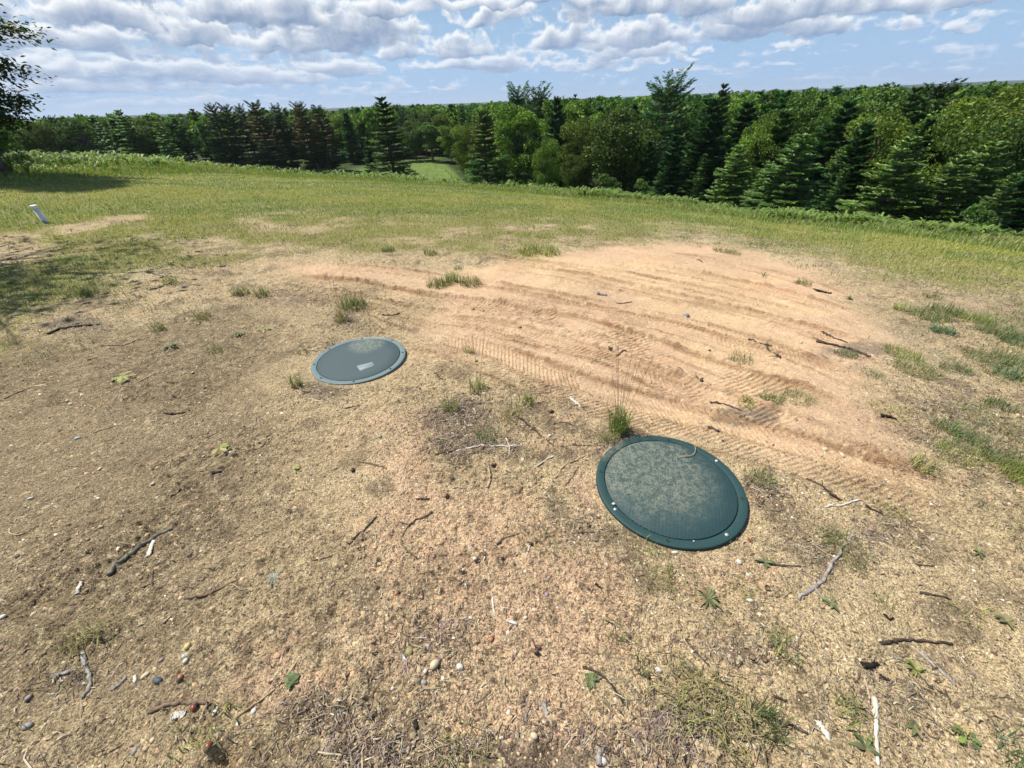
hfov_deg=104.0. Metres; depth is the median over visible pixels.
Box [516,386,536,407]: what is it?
grass tuft
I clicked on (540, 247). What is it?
grass tuft
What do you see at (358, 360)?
access cover
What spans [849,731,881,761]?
leafy weed
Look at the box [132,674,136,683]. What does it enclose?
pebble
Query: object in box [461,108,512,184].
pine tree
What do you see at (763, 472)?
grass tuft
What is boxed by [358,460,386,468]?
stick
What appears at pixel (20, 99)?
broadleaf tree
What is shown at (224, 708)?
grass tuft
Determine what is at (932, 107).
broadleaf tree
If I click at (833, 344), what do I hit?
stick
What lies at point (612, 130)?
broadleaf tree
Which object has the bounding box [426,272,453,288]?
grass tuft
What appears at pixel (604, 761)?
pebble
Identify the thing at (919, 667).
leafy weed
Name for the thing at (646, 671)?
grass tuft
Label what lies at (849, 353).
grass tuft
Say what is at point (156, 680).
pebble
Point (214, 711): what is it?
pebble
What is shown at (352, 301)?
grass tuft
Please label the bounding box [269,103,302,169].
pine tree
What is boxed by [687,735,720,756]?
stick
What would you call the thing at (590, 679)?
leafy weed
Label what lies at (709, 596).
leafy weed
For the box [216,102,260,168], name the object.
pine tree
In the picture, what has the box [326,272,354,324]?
grass tuft
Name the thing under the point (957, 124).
broadleaf tree
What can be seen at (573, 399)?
stick
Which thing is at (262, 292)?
grass tuft
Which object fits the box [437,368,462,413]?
grass tuft
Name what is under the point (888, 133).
broadleaf tree
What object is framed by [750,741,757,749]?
pebble
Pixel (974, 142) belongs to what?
broadleaf tree
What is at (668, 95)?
pine tree
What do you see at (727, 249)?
grass tuft
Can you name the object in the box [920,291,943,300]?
grass tuft
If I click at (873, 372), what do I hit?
grass tuft
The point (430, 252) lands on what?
grass tuft
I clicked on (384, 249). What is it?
grass tuft
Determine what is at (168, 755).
grass tuft
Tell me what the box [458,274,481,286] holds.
grass tuft
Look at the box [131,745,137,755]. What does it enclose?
pebble
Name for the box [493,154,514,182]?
broadleaf tree
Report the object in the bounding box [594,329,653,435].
grass tuft
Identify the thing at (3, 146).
shrub
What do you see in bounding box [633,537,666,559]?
grass tuft
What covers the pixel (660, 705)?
grass tuft
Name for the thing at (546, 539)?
grass tuft
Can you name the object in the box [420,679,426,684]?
pebble
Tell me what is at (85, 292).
grass tuft
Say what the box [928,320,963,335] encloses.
grass tuft
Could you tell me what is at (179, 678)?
acorn
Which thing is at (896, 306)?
grass tuft
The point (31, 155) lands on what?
bracken
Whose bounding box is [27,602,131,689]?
grass tuft
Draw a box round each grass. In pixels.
[0,157,1023,252]
[0,158,1023,360]
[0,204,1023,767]
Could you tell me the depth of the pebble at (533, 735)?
1.10 m
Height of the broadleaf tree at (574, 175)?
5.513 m
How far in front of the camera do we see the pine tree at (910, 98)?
36.78 m
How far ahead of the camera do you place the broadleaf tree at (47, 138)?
62.60 m
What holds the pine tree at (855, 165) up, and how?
on the ground at (504, 298)
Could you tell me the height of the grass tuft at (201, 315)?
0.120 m
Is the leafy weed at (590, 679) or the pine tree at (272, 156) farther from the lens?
the pine tree at (272, 156)
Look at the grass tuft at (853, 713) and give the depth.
1.14 m
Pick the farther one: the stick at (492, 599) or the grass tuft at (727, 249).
the grass tuft at (727, 249)
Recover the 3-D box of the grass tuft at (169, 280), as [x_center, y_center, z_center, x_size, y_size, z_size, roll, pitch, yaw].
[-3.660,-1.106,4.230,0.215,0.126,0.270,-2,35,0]
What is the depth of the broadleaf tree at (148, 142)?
74.34 m
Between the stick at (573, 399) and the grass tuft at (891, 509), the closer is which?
the grass tuft at (891, 509)
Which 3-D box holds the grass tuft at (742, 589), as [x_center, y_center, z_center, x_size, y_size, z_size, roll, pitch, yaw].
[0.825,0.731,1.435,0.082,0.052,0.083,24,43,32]
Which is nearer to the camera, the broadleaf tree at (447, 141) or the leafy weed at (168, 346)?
the leafy weed at (168, 346)
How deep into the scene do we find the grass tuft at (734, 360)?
2.85 m
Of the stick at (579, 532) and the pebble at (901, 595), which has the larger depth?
the stick at (579, 532)
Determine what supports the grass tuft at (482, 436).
on the ground at (504, 298)
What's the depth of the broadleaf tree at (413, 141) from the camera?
90.47 m
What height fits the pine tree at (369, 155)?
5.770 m
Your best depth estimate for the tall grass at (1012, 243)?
14.42 m
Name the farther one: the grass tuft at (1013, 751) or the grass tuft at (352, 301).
the grass tuft at (352, 301)
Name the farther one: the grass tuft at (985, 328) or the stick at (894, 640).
the grass tuft at (985, 328)
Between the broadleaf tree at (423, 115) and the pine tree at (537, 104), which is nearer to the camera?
the pine tree at (537, 104)
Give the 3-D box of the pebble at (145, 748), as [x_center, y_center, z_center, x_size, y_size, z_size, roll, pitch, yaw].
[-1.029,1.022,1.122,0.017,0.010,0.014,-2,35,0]
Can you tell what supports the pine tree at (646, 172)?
on the ground at (504, 298)
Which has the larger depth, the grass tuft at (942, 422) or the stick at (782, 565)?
the grass tuft at (942, 422)
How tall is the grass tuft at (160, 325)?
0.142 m
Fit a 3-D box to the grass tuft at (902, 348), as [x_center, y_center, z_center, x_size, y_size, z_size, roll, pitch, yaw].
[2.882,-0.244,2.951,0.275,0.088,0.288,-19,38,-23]
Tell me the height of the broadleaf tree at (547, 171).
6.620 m
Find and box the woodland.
[0,80,1023,214]
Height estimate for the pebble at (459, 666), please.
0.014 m
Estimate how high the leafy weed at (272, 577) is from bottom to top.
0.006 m
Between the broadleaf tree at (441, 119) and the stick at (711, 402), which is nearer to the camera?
the stick at (711, 402)
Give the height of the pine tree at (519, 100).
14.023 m
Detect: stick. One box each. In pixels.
[8,527,28,534]
[46,324,101,334]
[50,668,76,678]
[74,581,82,593]
[80,650,92,697]
[102,339,137,346]
[105,528,172,576]
[109,675,126,690]
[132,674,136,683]
[145,540,155,556]
[146,699,208,713]
[163,410,190,414]
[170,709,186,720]
[183,578,238,599]
[233,656,301,718]
[247,438,269,452]
[348,516,376,544]
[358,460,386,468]
[397,511,432,558]
[413,719,417,728]
[435,448,453,455]
[456,444,520,451]
[486,466,490,487]
[491,596,494,616]
[494,533,518,545]
[498,747,510,765]
[506,619,516,624]
[517,416,554,446]
[541,701,548,715]
[554,454,586,478]
[565,466,578,485]
[569,396,580,405]
[569,531,593,536]
[582,665,628,709]
[595,747,601,765]
[615,349,651,358]
[685,639,709,665]
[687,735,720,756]
[710,401,741,410]
[748,338,780,358]
[773,694,786,701]
[774,564,803,566]
[786,721,807,734]
[797,532,853,604]
[806,478,841,499]
[813,288,831,293]
[813,337,870,357]
[815,720,831,740]
[821,331,847,342]
[824,499,860,507]
[860,661,879,668]
[865,504,883,514]
[871,695,879,765]
[879,638,953,644]
[879,674,889,681]
[880,414,896,419]
[883,613,893,620]
[917,650,955,685]
[919,591,951,599]
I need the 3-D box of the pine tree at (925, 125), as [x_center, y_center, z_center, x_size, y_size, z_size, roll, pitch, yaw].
[30.625,-15.540,31.001,5.443,8.625,5.004,15,38,22]
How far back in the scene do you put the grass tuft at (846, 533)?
1.57 m
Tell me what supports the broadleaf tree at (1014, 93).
on the ground at (504, 298)
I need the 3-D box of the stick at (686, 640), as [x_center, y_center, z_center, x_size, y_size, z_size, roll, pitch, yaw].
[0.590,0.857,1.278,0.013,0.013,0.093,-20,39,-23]
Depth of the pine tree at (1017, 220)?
21.66 m
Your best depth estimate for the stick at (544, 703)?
1.16 m
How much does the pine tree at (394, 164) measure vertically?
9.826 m
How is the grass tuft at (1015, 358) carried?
on the ground at (504, 298)
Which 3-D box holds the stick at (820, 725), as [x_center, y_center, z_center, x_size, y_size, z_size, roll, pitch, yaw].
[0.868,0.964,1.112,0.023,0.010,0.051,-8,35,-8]
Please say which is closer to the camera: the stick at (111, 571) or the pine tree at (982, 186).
the stick at (111, 571)
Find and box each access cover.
[311,337,405,384]
[596,436,747,550]
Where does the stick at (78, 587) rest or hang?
on the ground at (504, 298)
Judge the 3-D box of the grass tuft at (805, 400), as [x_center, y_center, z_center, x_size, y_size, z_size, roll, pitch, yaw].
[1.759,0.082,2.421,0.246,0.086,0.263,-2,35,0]
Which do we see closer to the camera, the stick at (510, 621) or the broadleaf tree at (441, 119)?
the stick at (510, 621)
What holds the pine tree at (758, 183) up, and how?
on the ground at (504, 298)
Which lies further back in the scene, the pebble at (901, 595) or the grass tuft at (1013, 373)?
the grass tuft at (1013, 373)
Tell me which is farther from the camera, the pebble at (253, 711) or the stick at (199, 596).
the stick at (199, 596)
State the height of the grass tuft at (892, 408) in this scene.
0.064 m
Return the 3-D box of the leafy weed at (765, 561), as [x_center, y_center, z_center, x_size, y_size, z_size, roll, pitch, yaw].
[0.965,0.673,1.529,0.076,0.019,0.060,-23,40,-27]
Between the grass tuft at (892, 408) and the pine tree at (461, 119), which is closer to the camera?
the grass tuft at (892, 408)
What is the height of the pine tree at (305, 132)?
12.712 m
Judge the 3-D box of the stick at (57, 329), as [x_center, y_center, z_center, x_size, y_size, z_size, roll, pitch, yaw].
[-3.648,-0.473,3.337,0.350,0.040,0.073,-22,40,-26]
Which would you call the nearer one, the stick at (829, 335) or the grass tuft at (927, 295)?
the stick at (829, 335)
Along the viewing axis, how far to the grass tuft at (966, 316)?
3.65 m
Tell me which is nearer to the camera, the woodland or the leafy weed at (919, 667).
the leafy weed at (919, 667)
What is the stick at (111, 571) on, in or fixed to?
on the ground at (504, 298)
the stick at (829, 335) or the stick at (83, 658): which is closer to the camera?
the stick at (83, 658)
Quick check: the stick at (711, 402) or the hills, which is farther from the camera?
the hills
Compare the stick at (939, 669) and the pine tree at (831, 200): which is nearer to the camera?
the stick at (939, 669)
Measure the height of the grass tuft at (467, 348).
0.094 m
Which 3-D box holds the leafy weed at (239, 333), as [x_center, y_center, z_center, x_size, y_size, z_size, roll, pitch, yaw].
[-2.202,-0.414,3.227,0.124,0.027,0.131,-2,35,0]
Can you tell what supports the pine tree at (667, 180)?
on the ground at (504, 298)
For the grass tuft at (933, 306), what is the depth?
3.80 m
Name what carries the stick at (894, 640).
on the ground at (504, 298)
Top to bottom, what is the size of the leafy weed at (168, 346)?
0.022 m
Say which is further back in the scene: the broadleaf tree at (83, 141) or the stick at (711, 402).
the broadleaf tree at (83, 141)
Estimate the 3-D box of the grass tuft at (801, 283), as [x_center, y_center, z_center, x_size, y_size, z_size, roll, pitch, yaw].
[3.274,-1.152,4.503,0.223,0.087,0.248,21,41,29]
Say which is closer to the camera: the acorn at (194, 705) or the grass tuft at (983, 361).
the acorn at (194, 705)
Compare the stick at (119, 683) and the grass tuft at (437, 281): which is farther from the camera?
the grass tuft at (437, 281)
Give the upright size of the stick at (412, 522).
0.033 m
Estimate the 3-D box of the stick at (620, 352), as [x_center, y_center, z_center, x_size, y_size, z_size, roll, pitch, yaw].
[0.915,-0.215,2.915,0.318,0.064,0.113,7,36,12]
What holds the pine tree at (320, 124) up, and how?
on the ground at (504, 298)
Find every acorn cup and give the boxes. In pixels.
[206,702,214,710]
[748,652,755,659]
[760,654,767,661]
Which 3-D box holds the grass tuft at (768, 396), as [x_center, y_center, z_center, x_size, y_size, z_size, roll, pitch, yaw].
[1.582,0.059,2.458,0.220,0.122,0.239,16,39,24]
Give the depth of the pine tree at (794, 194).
28.80 m
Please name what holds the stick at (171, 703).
on the ground at (504, 298)
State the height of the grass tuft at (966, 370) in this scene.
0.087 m
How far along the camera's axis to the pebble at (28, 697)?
1.22 m
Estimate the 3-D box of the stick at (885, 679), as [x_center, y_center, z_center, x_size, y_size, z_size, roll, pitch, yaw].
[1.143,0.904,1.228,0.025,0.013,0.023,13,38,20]
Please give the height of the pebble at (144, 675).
0.011 m
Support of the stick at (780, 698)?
on the ground at (504, 298)
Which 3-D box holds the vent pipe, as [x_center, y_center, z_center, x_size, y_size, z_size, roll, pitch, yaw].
[-8.099,-2.875,6.883,0.112,0.385,0.112,26,44,34]
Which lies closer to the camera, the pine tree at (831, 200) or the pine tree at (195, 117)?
the pine tree at (831, 200)
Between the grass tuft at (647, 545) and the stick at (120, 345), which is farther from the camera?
the stick at (120, 345)
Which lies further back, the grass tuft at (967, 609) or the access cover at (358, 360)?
the access cover at (358, 360)
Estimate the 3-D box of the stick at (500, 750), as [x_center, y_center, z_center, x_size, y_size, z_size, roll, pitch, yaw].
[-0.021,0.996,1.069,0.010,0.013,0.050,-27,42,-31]
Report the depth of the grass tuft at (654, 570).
1.47 m
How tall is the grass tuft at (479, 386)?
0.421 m
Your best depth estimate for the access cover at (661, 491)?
1.80 m
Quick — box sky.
[0,0,1023,106]
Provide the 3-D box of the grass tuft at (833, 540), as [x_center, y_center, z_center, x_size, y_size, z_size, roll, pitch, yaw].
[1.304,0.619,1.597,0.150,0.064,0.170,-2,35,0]
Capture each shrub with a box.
[0,129,24,163]
[595,173,621,189]
[633,178,655,196]
[960,203,1002,230]
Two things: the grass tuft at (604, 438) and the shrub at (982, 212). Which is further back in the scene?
the shrub at (982, 212)
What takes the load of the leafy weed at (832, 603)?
on the ground at (504, 298)
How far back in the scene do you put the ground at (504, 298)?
1.88 m
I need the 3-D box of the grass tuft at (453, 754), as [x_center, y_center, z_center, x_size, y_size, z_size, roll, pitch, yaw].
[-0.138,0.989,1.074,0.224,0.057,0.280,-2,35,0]
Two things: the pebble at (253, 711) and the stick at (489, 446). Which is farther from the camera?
the stick at (489, 446)
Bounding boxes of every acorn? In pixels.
[176,674,182,682]
[190,702,197,710]
[203,740,211,754]
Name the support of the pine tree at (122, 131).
on the ground at (504, 298)
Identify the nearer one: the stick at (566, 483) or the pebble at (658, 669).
the pebble at (658, 669)
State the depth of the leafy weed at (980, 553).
1.56 m
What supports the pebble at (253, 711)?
on the ground at (504, 298)
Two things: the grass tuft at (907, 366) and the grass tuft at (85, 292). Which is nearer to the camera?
the grass tuft at (907, 366)
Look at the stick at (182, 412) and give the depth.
2.36 m
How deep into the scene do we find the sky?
6118.10 m
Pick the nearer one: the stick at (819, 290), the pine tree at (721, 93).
the stick at (819, 290)
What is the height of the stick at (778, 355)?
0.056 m
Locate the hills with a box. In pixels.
[25,80,1023,121]
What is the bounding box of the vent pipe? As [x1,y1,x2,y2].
[29,204,48,222]
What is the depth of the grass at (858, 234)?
8.02 m
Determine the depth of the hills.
2611.65 m
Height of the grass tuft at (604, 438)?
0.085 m
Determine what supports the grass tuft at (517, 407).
on the ground at (504, 298)
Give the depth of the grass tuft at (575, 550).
1.57 m
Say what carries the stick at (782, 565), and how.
on the ground at (504, 298)
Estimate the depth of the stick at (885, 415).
2.28 m
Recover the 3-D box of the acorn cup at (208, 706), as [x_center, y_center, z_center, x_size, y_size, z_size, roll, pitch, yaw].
[-0.893,0.958,1.185,0.021,0.013,0.021,-1,30,-1]
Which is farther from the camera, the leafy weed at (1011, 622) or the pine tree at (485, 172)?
the pine tree at (485, 172)
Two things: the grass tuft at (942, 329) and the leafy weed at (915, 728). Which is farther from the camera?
the grass tuft at (942, 329)
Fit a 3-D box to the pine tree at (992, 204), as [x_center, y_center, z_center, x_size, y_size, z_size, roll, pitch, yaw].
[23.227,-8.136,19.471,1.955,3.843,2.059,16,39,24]
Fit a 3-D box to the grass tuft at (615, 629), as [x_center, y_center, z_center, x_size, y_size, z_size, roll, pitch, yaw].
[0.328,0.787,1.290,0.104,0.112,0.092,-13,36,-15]
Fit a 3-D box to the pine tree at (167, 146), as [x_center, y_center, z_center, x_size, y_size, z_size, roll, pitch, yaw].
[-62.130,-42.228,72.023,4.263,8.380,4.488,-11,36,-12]
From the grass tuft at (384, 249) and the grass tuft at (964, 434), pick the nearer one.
the grass tuft at (964, 434)
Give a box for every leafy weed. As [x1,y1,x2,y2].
[160,342,178,350]
[231,330,245,336]
[266,569,282,586]
[284,671,299,689]
[584,672,597,690]
[697,587,722,609]
[752,552,774,568]
[821,596,839,612]
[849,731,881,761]
[905,658,924,676]
[906,719,921,738]
[972,545,985,558]
[993,608,1016,630]
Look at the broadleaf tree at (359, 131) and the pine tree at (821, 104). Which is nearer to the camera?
the pine tree at (821, 104)
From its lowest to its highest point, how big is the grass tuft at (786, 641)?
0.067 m
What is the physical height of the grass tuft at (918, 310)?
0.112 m
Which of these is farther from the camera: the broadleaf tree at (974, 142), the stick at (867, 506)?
the broadleaf tree at (974, 142)
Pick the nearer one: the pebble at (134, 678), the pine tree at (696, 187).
the pebble at (134, 678)
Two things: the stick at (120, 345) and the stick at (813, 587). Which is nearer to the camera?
the stick at (813, 587)
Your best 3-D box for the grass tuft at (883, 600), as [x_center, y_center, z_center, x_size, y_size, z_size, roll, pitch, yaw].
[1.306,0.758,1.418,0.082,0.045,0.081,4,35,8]
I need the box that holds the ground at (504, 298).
[0,144,1023,767]
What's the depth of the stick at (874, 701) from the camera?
1.12 m
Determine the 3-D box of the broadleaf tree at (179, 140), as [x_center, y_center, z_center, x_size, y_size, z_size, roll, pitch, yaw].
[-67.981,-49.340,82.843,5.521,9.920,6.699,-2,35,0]
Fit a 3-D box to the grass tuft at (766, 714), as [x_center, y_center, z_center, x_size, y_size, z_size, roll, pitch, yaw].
[0.719,0.932,1.111,0.148,0.085,0.148,-2,35,0]
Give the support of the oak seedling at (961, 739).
on the ground at (504, 298)
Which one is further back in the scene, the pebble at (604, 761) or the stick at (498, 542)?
the stick at (498, 542)
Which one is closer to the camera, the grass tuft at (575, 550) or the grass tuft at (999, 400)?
the grass tuft at (575, 550)
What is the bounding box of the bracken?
[0,149,1023,238]
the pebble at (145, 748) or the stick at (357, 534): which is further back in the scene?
the stick at (357, 534)
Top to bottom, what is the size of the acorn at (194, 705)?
0.018 m
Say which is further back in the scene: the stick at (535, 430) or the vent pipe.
the vent pipe
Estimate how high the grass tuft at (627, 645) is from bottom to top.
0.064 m
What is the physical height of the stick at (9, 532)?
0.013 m
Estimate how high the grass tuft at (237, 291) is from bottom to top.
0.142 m
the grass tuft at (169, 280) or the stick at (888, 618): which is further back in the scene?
the grass tuft at (169, 280)
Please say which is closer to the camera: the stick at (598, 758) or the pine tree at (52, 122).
the stick at (598, 758)
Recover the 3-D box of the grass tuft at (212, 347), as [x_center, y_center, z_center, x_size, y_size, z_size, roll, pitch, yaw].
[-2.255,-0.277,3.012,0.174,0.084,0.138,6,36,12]
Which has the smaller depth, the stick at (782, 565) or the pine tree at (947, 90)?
the stick at (782, 565)
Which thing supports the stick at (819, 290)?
on the ground at (504, 298)
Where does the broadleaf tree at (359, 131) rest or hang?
on the ground at (504, 298)
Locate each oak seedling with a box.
[111,371,134,382]
[212,443,228,454]
[950,723,981,750]
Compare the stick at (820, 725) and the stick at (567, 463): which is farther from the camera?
the stick at (567, 463)
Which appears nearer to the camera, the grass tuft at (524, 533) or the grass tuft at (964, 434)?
the grass tuft at (524, 533)
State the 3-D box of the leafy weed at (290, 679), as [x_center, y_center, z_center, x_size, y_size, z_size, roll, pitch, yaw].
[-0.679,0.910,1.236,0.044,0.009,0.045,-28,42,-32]
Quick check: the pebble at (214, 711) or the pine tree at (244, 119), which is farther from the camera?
the pine tree at (244, 119)
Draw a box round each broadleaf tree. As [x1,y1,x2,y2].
[0,3,62,175]
[14,122,61,153]
[55,118,104,152]
[125,118,172,157]
[162,117,196,159]
[329,114,360,156]
[353,111,368,150]
[396,120,424,159]
[408,112,436,155]
[417,122,441,161]
[431,113,453,155]
[436,125,459,162]
[450,122,488,182]
[490,102,548,185]
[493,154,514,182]
[531,137,560,186]
[555,116,607,188]
[559,154,587,189]
[581,107,663,193]
[726,112,795,198]
[822,108,917,200]
[881,104,1015,211]
[919,85,1008,164]
[933,113,1023,218]
[935,82,1023,163]
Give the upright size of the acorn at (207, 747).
0.019 m
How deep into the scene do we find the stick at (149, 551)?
1.62 m
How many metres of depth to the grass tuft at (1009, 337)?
3.23 m
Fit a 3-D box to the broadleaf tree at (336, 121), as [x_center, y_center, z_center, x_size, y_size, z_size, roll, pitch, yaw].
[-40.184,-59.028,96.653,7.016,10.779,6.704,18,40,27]
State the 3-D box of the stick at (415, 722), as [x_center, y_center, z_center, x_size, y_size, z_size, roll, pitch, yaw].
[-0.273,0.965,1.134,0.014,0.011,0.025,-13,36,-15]
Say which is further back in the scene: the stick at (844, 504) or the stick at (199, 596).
the stick at (844, 504)
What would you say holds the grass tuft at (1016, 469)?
on the ground at (504, 298)
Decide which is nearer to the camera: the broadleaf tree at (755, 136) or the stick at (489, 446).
the stick at (489, 446)
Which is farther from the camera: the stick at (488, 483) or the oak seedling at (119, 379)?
the oak seedling at (119, 379)
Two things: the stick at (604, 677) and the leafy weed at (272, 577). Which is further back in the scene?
the leafy weed at (272, 577)
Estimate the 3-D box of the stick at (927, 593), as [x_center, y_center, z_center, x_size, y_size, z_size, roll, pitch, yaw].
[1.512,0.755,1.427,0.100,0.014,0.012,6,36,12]
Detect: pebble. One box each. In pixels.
[21,721,32,730]
[24,694,31,700]
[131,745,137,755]
[140,671,149,679]
[142,745,148,751]
[152,677,161,684]
[184,642,190,649]
[212,706,217,715]
[250,707,256,714]
[405,646,412,655]
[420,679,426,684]
[430,659,438,669]
[456,663,462,669]
[530,732,537,739]
[601,756,606,765]
[655,667,661,672]
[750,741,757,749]
[897,592,907,599]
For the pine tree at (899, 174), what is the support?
on the ground at (504, 298)
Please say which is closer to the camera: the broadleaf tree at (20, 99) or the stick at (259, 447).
the stick at (259, 447)
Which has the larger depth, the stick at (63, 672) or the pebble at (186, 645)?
the pebble at (186, 645)
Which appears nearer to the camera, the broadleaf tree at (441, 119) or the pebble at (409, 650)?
the pebble at (409, 650)
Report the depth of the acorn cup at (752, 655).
1.25 m
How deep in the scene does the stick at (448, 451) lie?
2.06 m
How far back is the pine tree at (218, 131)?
77.59 m
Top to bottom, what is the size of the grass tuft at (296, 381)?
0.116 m
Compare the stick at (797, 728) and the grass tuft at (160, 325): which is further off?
the grass tuft at (160, 325)
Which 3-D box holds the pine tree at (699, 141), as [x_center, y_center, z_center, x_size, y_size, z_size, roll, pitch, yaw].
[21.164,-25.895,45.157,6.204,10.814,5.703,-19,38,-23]
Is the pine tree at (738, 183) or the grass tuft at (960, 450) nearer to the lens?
the grass tuft at (960, 450)
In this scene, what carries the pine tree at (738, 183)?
on the ground at (504, 298)
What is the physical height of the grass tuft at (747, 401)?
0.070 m
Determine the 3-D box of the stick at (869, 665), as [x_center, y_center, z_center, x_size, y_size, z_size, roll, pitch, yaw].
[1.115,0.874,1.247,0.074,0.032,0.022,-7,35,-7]
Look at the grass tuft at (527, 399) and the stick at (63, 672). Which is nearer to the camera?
the stick at (63, 672)
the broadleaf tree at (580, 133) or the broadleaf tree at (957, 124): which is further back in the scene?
the broadleaf tree at (580, 133)
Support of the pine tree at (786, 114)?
on the ground at (504, 298)
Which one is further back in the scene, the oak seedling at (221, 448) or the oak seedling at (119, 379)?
the oak seedling at (119, 379)
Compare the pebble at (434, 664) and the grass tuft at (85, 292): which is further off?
the grass tuft at (85, 292)
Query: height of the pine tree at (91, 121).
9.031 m
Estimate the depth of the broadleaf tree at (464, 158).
59.49 m
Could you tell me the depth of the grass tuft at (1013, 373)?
2.70 m
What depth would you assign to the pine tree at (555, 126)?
51.52 m
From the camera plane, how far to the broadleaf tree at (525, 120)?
45.34 m
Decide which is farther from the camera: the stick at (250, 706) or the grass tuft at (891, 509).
the grass tuft at (891, 509)
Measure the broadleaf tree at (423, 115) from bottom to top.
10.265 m
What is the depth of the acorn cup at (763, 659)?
1.25 m
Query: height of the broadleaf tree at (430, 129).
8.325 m
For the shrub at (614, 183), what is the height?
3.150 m
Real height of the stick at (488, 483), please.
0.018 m
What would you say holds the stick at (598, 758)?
on the ground at (504, 298)
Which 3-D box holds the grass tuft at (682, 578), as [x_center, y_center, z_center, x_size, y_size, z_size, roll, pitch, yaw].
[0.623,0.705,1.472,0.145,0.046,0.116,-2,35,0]
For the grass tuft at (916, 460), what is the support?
on the ground at (504, 298)
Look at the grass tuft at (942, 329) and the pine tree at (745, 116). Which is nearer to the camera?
the grass tuft at (942, 329)
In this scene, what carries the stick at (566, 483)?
on the ground at (504, 298)
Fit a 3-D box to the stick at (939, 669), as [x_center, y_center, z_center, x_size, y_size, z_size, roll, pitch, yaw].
[1.316,0.879,1.240,0.014,0.017,0.101,-11,36,-13]
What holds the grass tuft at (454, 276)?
on the ground at (504, 298)
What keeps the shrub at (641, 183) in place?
on the ground at (504, 298)
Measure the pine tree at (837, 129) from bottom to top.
10.029 m
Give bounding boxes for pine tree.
[43,115,79,152]
[87,117,125,155]
[111,109,157,156]
[151,122,185,161]
[188,108,222,165]
[202,102,248,166]
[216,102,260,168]
[232,103,268,166]
[243,99,287,168]
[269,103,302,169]
[288,100,328,170]
[307,104,347,171]
[362,140,380,173]
[367,96,418,176]
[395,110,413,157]
[456,105,472,155]
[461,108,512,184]
[503,80,534,173]
[524,81,552,178]
[538,95,570,188]
[624,140,660,194]
[631,62,696,190]
[651,134,685,197]
[674,96,727,197]
[686,153,708,202]
[688,83,729,186]
[701,144,752,207]
[711,98,759,194]
[735,108,794,207]
[738,160,777,210]
[741,133,826,210]
[788,97,860,202]
[792,95,829,178]
[803,119,878,213]
[817,167,849,213]
[835,136,930,222]
[859,117,942,215]
[867,85,924,192]
[891,155,976,224]
[902,78,967,127]
[915,141,1013,221]
[963,173,1023,233]
[997,170,1023,236]
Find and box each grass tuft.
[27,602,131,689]
[64,286,99,298]
[147,315,166,331]
[159,275,178,284]
[163,710,222,766]
[181,696,242,757]
[189,306,213,320]
[199,342,223,353]
[223,283,249,295]
[252,283,270,297]
[279,372,306,388]
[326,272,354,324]
[327,289,365,310]
[380,244,394,251]
[419,692,501,767]
[421,248,437,255]
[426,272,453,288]
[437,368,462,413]
[443,268,460,284]
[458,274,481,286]
[459,341,475,353]
[463,332,493,394]
[471,423,505,446]
[490,385,525,428]
[511,522,538,544]
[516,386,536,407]
[517,241,560,256]
[533,525,557,553]
[562,537,592,558]
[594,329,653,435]
[594,422,620,443]
[601,612,628,641]
[616,633,641,658]
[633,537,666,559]
[636,650,659,677]
[640,647,784,767]
[643,653,718,735]
[645,561,676,593]
[668,563,701,588]
[712,246,741,255]
[727,348,754,365]
[728,574,754,599]
[738,391,757,408]
[740,457,792,489]
[744,690,800,749]
[755,387,787,404]
[767,623,806,666]
[773,386,827,408]
[793,277,811,285]
[817,523,860,552]
[822,525,879,575]
[825,683,884,751]
[832,345,860,358]
[860,368,887,379]
[866,398,913,421]
[869,586,895,610]
[870,497,906,521]
[882,342,932,361]
[890,354,949,379]
[893,301,909,310]
[901,451,959,476]
[904,304,953,323]
[919,300,970,316]
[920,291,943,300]
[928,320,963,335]
[928,411,967,433]
[930,431,1005,471]
[939,359,975,375]
[940,590,990,627]
[947,419,992,447]
[951,310,998,324]
[964,346,1022,368]
[974,320,1023,340]
[980,439,1023,471]
[982,391,1023,412]
[983,707,1023,767]
[988,348,1023,366]
[988,358,1023,381]
[993,329,1023,346]
[997,453,1023,484]
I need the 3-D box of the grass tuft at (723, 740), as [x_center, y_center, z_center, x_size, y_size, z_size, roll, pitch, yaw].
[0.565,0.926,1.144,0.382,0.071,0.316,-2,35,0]
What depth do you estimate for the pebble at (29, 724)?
1.16 m

